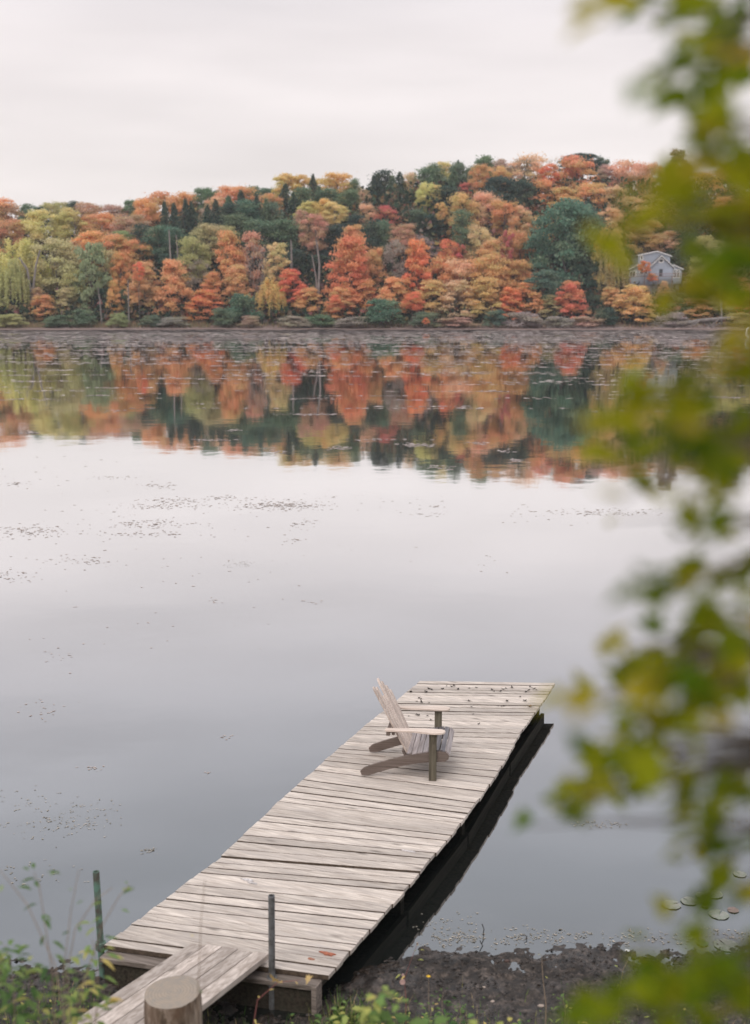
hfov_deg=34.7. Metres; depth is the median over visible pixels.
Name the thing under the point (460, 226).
pine tree
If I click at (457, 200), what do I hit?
broadleaf tree
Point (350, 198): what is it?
pine tree
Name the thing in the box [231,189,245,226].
spruce tree
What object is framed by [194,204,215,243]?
spruce tree
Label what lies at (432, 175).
spruce tree
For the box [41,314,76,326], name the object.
shrub
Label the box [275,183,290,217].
spruce tree
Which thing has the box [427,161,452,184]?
broadleaf tree
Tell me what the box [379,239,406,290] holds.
sparse tree
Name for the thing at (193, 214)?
spruce tree
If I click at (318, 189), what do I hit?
spruce tree
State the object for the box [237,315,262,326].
shrub
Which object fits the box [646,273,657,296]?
tree
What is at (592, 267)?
broadleaf tree
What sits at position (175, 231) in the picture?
pine tree
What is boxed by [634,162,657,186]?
broadleaf tree
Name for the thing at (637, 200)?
broadleaf tree
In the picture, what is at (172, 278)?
maple tree
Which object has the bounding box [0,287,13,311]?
broadleaf tree
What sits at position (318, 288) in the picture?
standing snag
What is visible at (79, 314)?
shrub
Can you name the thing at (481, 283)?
maple tree
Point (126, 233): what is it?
broadleaf tree
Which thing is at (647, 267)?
broadleaf tree
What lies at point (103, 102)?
sky
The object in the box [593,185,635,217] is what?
broadleaf tree
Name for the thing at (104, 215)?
broadleaf tree
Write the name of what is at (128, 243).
broadleaf tree
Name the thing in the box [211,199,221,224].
spruce tree
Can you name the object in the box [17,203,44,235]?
broadleaf tree
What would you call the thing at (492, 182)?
tree
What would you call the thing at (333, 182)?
broadleaf tree
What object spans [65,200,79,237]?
pine tree
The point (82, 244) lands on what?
broadleaf tree
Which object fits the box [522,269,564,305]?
broadleaf tree
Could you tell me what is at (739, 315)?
shrub
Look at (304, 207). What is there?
broadleaf tree
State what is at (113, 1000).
weed plant
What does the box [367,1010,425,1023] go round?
weed plant
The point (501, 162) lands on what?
broadleaf tree
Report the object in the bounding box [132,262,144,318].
broadleaf tree
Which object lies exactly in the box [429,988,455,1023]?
weed plant
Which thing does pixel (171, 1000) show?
cut log
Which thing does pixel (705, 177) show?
broadleaf tree
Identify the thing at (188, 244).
broadleaf tree
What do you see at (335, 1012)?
bank grass
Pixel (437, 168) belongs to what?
pine tree
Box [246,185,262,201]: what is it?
broadleaf tree
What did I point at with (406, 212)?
bare tree
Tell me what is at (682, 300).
broadleaf tree
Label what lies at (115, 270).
maple tree
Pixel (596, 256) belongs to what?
slender tree
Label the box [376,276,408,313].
maple tree
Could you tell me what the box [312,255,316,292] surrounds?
standing snag
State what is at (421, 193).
broadleaf tree
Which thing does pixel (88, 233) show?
broadleaf tree
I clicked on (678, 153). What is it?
maple tree
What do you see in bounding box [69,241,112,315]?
slender tree
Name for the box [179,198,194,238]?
spruce tree
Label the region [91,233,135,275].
broadleaf tree
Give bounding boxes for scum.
[0,559,747,948]
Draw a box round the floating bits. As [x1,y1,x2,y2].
[0,461,644,773]
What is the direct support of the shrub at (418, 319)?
on the hill
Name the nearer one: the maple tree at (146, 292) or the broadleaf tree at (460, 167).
the maple tree at (146, 292)
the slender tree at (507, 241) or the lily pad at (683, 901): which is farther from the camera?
the slender tree at (507, 241)
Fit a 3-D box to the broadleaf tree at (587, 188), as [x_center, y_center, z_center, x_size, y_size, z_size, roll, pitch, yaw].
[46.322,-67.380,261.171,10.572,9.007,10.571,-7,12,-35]
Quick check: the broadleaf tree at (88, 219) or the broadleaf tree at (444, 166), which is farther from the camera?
the broadleaf tree at (444, 166)
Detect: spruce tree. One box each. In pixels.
[158,201,172,248]
[161,203,187,257]
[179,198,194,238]
[186,201,200,235]
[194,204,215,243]
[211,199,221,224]
[221,195,234,225]
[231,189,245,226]
[247,195,271,241]
[259,198,277,242]
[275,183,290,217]
[283,192,303,221]
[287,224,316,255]
[304,174,317,200]
[312,185,322,203]
[360,176,378,205]
[364,174,386,210]
[381,175,405,209]
[395,171,413,209]
[426,168,439,211]
[436,166,463,209]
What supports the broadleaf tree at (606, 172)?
on the hill
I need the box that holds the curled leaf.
[305,975,312,983]
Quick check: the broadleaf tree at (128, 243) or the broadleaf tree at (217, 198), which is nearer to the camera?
the broadleaf tree at (128, 243)
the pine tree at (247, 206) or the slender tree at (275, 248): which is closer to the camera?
the slender tree at (275, 248)
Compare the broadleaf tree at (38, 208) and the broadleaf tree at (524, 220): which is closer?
the broadleaf tree at (524, 220)
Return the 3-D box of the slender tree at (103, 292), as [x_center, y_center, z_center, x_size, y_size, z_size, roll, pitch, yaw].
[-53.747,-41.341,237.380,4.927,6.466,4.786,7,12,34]
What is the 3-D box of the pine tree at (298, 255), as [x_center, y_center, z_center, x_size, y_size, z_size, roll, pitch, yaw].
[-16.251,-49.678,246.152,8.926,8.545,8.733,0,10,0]
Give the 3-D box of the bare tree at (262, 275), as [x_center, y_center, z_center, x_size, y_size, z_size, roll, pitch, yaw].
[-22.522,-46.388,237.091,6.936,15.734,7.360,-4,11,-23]
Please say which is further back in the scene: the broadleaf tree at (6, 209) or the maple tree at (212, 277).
the broadleaf tree at (6, 209)
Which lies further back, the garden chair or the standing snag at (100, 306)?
the standing snag at (100, 306)
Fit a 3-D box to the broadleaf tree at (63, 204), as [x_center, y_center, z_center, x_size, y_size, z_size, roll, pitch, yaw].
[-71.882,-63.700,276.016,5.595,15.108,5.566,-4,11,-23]
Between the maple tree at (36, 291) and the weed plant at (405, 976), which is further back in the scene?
the maple tree at (36, 291)
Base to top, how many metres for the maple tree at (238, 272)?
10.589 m
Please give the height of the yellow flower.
0.258 m
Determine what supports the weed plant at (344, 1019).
on the ground at (516, 980)
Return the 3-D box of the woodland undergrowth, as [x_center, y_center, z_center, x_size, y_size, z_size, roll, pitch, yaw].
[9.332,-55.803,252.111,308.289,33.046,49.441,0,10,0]
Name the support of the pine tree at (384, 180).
on the hill
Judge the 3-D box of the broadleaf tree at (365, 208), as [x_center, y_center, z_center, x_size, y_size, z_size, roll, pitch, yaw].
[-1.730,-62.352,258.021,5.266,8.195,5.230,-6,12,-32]
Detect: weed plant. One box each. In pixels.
[0,870,65,1023]
[0,940,40,1023]
[0,947,24,1012]
[8,957,62,1023]
[17,863,84,1023]
[55,971,104,1023]
[64,871,82,1022]
[67,882,134,1023]
[67,887,112,1023]
[75,935,122,1023]
[191,882,204,1023]
[253,980,297,1023]
[315,1014,332,1023]
[330,1000,361,1023]
[355,986,408,1023]
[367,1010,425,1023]
[391,943,422,1023]
[418,1002,441,1023]
[422,1015,449,1023]
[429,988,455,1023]
[447,995,465,1021]
[449,1013,473,1023]
[468,1019,476,1023]
[496,1017,515,1023]
[538,954,552,1023]
[553,983,567,1021]
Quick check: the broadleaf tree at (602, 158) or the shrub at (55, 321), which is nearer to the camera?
the shrub at (55, 321)
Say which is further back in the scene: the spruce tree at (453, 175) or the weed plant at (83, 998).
the spruce tree at (453, 175)
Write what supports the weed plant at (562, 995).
on the ground at (516, 980)
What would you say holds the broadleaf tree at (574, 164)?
on the hill
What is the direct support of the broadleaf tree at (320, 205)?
on the hill
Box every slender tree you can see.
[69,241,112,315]
[91,287,113,313]
[96,249,119,297]
[262,242,291,283]
[448,243,467,278]
[500,230,514,268]
[591,225,626,293]
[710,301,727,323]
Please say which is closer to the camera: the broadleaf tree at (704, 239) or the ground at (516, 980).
the ground at (516, 980)
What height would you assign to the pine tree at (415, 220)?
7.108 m
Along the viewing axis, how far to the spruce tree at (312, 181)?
267.12 m
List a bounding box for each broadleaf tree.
[0,197,15,232]
[0,203,38,244]
[0,218,31,257]
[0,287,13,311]
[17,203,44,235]
[18,208,72,250]
[21,237,81,300]
[35,206,49,243]
[39,201,62,235]
[49,206,93,244]
[55,201,67,215]
[56,269,91,309]
[68,230,115,266]
[73,201,102,234]
[76,214,111,242]
[80,241,91,285]
[90,210,127,247]
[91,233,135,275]
[99,204,133,230]
[105,214,151,242]
[112,230,134,277]
[114,289,138,313]
[118,238,156,276]
[121,199,135,216]
[127,225,159,258]
[132,197,161,227]
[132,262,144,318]
[142,191,182,225]
[168,191,201,218]
[175,236,211,301]
[180,264,193,287]
[188,222,229,271]
[191,187,217,210]
[194,208,212,229]
[203,196,225,211]
[211,183,262,207]
[211,225,241,255]
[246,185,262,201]
[249,188,277,205]
[259,193,284,215]
[271,173,304,202]
[290,174,315,197]
[292,200,319,227]
[292,209,308,246]
[297,213,329,274]
[308,197,333,226]
[315,171,360,203]
[320,201,349,231]
[323,294,345,318]
[352,188,373,211]
[358,203,378,234]
[363,246,386,295]
[371,205,405,231]
[385,223,417,271]
[401,291,425,319]
[402,172,421,209]
[413,181,435,213]
[421,252,462,299]
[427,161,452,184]
[431,185,444,208]
[434,202,447,247]
[436,238,461,270]
[437,258,483,302]
[444,192,481,242]
[447,161,475,185]
[457,182,474,201]
[463,224,495,259]
[467,163,490,200]
[467,253,511,301]
[468,189,503,234]
[471,154,495,180]
[473,238,511,276]
[483,166,512,195]
[488,198,522,234]
[490,158,513,191]
[494,259,539,298]
[499,229,535,281]
[506,156,539,180]
[508,204,532,234]
[519,214,554,241]
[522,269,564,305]
[524,178,559,215]
[537,163,560,182]
[547,154,600,199]
[574,181,610,216]
[581,259,610,300]
[582,294,608,317]
[592,164,619,192]
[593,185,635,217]
[595,157,609,175]
[597,207,624,231]
[606,158,647,210]
[623,194,662,213]
[625,224,664,253]
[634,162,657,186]
[637,261,651,284]
[649,230,681,251]
[669,298,690,312]
[684,235,724,270]
[697,174,726,200]
[704,195,739,228]
[708,176,733,196]
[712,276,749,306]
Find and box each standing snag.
[19,257,31,318]
[32,250,40,316]
[98,288,102,322]
[128,283,129,323]
[168,230,171,259]
[290,240,292,268]
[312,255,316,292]
[316,240,320,319]
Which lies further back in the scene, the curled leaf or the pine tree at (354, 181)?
the pine tree at (354, 181)
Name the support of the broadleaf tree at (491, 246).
on the hill
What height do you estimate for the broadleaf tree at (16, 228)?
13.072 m
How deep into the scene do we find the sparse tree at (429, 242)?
246.58 m
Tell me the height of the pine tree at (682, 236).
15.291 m
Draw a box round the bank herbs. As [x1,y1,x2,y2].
[1,976,725,1023]
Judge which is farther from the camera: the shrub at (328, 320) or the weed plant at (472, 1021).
the shrub at (328, 320)
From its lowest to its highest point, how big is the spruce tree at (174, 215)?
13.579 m
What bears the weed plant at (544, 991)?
on the ground at (516, 980)
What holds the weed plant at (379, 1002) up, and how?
on the ground at (516, 980)
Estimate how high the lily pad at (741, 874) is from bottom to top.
0.006 m
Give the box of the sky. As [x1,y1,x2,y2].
[0,0,749,243]
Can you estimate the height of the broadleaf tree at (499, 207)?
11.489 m
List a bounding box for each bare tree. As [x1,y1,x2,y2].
[244,239,278,307]
[394,203,417,225]
[539,155,564,176]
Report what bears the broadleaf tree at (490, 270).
on the hill
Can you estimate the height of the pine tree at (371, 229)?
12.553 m
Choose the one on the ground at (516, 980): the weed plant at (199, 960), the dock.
the weed plant at (199, 960)
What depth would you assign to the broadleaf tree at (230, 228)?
248.27 m
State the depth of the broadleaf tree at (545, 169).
266.07 m
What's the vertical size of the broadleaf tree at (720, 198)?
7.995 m
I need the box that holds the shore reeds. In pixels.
[1,318,749,327]
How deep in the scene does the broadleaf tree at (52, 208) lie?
269.95 m
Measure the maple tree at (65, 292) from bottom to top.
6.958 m
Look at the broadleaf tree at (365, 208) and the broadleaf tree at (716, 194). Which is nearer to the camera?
the broadleaf tree at (365, 208)
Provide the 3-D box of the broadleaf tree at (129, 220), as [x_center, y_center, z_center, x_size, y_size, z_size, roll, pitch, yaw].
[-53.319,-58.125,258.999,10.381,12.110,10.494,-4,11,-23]
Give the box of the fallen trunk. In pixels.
[672,316,747,327]
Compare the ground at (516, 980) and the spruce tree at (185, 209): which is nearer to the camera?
the ground at (516, 980)
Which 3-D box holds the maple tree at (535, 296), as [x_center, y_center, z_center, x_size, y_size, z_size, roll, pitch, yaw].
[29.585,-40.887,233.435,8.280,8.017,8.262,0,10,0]
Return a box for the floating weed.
[0,329,749,469]
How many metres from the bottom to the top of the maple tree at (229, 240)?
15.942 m
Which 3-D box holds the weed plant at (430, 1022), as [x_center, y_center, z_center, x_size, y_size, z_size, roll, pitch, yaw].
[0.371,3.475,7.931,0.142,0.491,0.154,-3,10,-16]
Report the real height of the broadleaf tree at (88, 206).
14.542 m
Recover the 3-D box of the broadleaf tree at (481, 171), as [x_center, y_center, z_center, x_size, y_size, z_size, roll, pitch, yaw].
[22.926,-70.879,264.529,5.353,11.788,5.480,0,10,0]
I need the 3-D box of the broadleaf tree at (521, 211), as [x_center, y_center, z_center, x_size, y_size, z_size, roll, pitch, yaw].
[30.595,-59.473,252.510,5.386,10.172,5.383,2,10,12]
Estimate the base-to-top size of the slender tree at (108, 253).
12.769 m
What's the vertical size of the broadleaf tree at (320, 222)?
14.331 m
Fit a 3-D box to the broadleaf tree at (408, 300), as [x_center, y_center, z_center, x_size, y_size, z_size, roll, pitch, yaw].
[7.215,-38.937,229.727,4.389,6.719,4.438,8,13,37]
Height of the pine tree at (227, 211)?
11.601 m
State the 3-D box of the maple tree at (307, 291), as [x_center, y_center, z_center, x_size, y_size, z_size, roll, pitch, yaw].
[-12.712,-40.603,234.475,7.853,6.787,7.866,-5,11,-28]
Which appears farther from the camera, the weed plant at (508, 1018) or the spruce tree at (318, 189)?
the spruce tree at (318, 189)
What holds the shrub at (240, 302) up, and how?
on the hill
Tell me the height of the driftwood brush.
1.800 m
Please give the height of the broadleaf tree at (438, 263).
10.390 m
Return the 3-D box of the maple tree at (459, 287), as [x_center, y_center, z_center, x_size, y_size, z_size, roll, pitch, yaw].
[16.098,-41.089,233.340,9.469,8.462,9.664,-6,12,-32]
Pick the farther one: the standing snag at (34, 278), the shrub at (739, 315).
the standing snag at (34, 278)
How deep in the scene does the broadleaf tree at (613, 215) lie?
245.71 m
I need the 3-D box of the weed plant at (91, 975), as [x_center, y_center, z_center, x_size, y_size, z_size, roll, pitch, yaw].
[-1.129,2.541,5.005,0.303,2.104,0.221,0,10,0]
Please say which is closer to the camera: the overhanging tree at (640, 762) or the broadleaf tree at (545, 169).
the overhanging tree at (640, 762)
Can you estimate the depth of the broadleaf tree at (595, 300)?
233.42 m
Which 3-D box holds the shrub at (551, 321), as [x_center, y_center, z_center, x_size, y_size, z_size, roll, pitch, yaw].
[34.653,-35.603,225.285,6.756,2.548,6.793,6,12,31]
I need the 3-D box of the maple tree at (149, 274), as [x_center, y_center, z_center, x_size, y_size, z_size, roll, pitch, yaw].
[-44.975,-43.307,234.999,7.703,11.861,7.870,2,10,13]
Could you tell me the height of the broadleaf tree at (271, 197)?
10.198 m
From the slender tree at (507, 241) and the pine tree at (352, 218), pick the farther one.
the pine tree at (352, 218)
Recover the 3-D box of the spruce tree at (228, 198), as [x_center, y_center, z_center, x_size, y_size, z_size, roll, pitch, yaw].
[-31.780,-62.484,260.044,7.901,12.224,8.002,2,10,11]
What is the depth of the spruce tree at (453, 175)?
265.76 m
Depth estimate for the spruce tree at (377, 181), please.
268.01 m
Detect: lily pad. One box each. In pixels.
[670,900,680,908]
[680,898,691,904]
[709,909,728,919]
[714,940,738,950]
[733,871,746,876]
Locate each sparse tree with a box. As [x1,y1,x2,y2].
[22,259,60,294]
[185,259,209,296]
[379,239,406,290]
[415,235,440,267]
[502,151,549,192]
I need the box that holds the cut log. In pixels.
[144,975,202,1023]
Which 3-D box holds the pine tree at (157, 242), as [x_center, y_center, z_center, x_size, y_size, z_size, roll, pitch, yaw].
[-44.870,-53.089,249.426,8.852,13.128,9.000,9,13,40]
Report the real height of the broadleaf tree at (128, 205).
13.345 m
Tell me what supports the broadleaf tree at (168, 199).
on the hill
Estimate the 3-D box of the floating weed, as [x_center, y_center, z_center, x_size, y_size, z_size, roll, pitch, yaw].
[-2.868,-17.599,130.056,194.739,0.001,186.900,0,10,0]
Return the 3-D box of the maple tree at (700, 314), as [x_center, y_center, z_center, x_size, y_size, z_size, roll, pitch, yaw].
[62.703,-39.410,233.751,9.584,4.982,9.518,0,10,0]
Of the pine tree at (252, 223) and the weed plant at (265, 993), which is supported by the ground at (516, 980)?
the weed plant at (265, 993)
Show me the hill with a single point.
(349, 327)
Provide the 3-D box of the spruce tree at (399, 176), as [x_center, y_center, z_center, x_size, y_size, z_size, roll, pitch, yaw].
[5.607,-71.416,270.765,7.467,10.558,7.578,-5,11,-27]
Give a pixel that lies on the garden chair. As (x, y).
(407, 738)
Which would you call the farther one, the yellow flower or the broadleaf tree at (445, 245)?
the broadleaf tree at (445, 245)
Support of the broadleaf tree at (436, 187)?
on the hill
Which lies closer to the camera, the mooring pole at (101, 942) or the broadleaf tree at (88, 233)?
the mooring pole at (101, 942)
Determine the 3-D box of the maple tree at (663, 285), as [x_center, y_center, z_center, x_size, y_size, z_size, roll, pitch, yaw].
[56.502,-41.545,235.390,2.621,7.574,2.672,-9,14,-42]
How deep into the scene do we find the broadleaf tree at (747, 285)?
237.15 m
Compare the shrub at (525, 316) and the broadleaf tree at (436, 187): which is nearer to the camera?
the shrub at (525, 316)
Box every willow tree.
[0,237,57,296]
[0,258,31,314]
[254,277,287,318]
[597,252,629,294]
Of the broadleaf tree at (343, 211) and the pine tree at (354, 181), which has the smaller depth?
the broadleaf tree at (343, 211)
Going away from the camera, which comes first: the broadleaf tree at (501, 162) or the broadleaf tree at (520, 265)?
the broadleaf tree at (520, 265)
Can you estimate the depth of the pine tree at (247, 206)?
254.53 m
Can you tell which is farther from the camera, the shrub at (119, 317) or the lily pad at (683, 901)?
the shrub at (119, 317)
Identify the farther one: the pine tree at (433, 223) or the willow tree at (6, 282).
the pine tree at (433, 223)
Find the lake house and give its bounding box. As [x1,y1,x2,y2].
[627,251,685,300]
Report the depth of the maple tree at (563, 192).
257.63 m
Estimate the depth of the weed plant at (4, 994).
4.55 m
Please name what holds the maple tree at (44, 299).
on the hill
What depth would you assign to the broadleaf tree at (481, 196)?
254.04 m
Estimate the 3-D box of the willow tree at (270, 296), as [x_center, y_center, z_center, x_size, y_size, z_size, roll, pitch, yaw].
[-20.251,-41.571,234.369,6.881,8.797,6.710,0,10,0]
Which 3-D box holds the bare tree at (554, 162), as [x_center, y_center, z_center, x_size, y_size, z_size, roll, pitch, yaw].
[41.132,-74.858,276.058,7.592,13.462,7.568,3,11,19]
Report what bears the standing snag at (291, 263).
on the hill
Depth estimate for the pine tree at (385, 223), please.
244.87 m
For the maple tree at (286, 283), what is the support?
on the hill
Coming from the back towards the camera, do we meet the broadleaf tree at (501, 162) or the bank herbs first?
the broadleaf tree at (501, 162)
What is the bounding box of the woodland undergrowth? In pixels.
[0,176,749,324]
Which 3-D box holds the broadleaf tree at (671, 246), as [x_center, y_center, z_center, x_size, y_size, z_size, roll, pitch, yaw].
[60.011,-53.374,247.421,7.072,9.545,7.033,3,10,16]
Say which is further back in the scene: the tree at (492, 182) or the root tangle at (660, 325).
the tree at (492, 182)
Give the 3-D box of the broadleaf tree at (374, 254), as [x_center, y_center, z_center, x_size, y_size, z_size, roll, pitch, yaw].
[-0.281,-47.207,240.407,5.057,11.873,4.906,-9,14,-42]
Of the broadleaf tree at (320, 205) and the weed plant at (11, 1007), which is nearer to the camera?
the weed plant at (11, 1007)
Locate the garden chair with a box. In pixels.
[360,678,453,780]
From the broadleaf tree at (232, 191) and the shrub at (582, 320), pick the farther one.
the broadleaf tree at (232, 191)
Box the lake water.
[0,330,749,1023]
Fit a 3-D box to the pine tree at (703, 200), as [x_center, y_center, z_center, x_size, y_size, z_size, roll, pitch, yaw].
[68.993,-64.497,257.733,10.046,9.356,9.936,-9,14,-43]
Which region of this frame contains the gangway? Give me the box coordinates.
[78,944,268,1023]
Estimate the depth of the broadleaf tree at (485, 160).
270.45 m
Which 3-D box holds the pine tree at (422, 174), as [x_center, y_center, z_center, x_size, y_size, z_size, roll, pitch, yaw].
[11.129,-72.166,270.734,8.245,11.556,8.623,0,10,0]
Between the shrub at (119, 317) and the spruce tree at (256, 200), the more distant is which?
the spruce tree at (256, 200)
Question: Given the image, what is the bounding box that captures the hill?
[0,218,749,329]
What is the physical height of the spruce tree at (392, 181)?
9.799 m
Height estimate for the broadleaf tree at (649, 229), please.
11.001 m
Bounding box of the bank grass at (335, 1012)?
[0,961,749,1023]
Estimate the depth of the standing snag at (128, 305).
229.56 m
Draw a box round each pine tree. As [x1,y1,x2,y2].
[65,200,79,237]
[129,223,159,279]
[139,224,173,279]
[153,226,186,264]
[174,234,201,268]
[215,201,238,225]
[219,213,261,260]
[233,198,267,246]
[238,218,287,266]
[255,200,287,240]
[263,217,309,265]
[278,249,314,285]
[284,186,312,218]
[302,254,332,284]
[311,187,342,225]
[314,223,345,267]
[330,188,365,223]
[331,214,368,246]
[347,178,360,205]
[360,218,386,272]
[367,168,396,207]
[372,219,399,276]
[403,209,431,237]
[408,166,429,201]
[416,214,450,246]
[423,162,447,185]
[430,185,472,220]
[449,208,476,256]
[665,208,703,277]
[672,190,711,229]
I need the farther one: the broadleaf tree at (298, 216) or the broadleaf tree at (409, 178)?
the broadleaf tree at (409, 178)
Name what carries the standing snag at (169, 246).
on the hill
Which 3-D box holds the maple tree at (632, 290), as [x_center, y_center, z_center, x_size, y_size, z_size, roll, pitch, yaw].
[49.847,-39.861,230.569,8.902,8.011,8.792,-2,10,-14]
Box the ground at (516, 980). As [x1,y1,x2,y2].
[0,940,749,1023]
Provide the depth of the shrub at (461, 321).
225.50 m
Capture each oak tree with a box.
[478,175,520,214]
[506,179,540,218]
[522,197,610,295]
[557,152,607,176]
[573,200,604,266]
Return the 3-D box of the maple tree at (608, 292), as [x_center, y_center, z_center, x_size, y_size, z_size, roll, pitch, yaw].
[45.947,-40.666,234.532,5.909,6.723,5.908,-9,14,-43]
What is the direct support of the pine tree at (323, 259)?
on the hill
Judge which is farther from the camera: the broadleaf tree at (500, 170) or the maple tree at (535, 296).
the broadleaf tree at (500, 170)
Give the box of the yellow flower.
[427,975,429,1001]
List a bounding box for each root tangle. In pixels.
[649,320,667,326]
[701,321,725,326]
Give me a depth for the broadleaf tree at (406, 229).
243.68 m
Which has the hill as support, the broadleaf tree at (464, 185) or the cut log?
the broadleaf tree at (464, 185)
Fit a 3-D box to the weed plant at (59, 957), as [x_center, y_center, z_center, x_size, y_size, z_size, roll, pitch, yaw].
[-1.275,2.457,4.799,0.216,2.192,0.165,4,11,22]
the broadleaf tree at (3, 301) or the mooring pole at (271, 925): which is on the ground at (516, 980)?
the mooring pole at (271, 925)
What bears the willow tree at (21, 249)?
on the hill
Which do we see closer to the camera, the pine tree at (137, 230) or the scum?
the scum
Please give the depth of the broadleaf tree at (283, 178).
269.44 m
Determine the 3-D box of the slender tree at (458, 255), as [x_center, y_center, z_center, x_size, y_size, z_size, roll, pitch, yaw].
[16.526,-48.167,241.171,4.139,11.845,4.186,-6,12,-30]
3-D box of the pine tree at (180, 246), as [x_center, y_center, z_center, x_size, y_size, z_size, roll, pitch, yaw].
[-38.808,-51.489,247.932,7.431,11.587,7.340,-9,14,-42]
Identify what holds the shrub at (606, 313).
on the hill
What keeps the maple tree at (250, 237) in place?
on the hill
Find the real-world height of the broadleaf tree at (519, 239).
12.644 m
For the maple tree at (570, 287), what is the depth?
230.17 m
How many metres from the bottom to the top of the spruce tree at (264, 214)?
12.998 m
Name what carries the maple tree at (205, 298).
on the hill
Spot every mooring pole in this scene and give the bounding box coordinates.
[93,870,105,978]
[267,894,276,1009]
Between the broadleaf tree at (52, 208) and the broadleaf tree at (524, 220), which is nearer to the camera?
the broadleaf tree at (524, 220)
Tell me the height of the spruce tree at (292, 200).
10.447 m
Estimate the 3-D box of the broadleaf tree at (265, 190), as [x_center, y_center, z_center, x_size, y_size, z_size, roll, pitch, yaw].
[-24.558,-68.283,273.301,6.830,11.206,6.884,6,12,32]
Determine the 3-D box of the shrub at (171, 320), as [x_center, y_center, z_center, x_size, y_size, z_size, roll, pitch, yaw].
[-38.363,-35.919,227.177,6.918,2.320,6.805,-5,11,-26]
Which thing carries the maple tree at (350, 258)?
on the hill
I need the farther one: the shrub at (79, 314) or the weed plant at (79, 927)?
the shrub at (79, 314)
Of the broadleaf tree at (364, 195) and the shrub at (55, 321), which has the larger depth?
the broadleaf tree at (364, 195)
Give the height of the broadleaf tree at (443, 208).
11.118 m
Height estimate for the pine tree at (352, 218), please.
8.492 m
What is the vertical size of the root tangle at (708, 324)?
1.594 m
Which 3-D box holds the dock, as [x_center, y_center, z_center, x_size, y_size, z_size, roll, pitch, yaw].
[0.189,3.384,12.687,1.933,1.120,7.882,4,11,21]
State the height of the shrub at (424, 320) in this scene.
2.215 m
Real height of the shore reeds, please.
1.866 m
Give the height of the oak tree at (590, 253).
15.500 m
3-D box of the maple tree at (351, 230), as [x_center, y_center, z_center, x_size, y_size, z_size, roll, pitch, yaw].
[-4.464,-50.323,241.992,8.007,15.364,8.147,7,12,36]
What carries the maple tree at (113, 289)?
on the hill
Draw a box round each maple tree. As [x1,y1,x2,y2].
[0,247,17,279]
[27,294,55,320]
[30,287,45,317]
[49,286,81,315]
[105,279,124,316]
[109,251,132,295]
[123,260,162,316]
[129,280,162,310]
[152,258,194,315]
[183,289,224,320]
[198,271,227,305]
[209,229,250,297]
[219,264,255,301]
[231,229,270,296]
[274,268,309,314]
[290,287,326,318]
[320,234,376,312]
[321,286,355,321]
[331,224,370,277]
[340,279,377,314]
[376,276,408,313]
[399,238,432,304]
[404,279,453,317]
[431,279,478,319]
[461,276,507,319]
[493,286,524,319]
[509,282,548,317]
[535,294,562,319]
[540,186,583,219]
[554,280,591,318]
[600,287,622,311]
[611,284,655,322]
[628,286,653,305]
[656,281,669,291]
[671,148,686,206]
[676,300,718,319]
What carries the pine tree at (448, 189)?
on the hill
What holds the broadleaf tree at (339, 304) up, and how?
on the hill
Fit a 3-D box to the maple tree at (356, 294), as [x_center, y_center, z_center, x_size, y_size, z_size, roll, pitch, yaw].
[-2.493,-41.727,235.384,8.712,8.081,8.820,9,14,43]
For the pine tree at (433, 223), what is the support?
on the hill
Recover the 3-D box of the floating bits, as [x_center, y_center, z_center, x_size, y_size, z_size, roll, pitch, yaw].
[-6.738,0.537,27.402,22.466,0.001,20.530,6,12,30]
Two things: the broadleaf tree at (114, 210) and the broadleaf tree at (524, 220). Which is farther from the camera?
the broadleaf tree at (114, 210)
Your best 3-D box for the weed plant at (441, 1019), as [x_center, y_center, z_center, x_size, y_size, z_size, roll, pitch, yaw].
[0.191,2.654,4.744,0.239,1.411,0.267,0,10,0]
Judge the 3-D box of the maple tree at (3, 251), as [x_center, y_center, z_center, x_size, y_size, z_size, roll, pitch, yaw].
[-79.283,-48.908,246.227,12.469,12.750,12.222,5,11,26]
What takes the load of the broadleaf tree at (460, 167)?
on the hill
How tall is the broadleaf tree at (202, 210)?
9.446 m
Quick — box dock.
[99,681,554,1015]
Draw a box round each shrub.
[0,313,29,326]
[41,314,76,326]
[67,308,97,326]
[104,312,129,326]
[138,314,161,326]
[156,316,189,325]
[209,307,237,326]
[227,293,263,320]
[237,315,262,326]
[276,315,312,326]
[304,313,336,326]
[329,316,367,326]
[357,298,408,327]
[406,311,442,326]
[422,318,429,323]
[427,317,480,326]
[481,310,510,327]
[502,312,546,326]
[541,316,575,327]
[571,316,605,326]
[592,307,618,325]
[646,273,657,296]
[654,311,690,325]
[720,312,749,325]
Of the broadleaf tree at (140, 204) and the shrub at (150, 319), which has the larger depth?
the broadleaf tree at (140, 204)
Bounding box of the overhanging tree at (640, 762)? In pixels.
[511,0,749,1023]
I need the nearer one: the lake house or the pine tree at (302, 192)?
the lake house
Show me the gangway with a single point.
(223, 971)
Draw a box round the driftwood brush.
[33,323,746,328]
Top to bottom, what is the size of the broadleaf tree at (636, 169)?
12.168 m
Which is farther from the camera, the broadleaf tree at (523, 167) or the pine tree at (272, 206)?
the broadleaf tree at (523, 167)

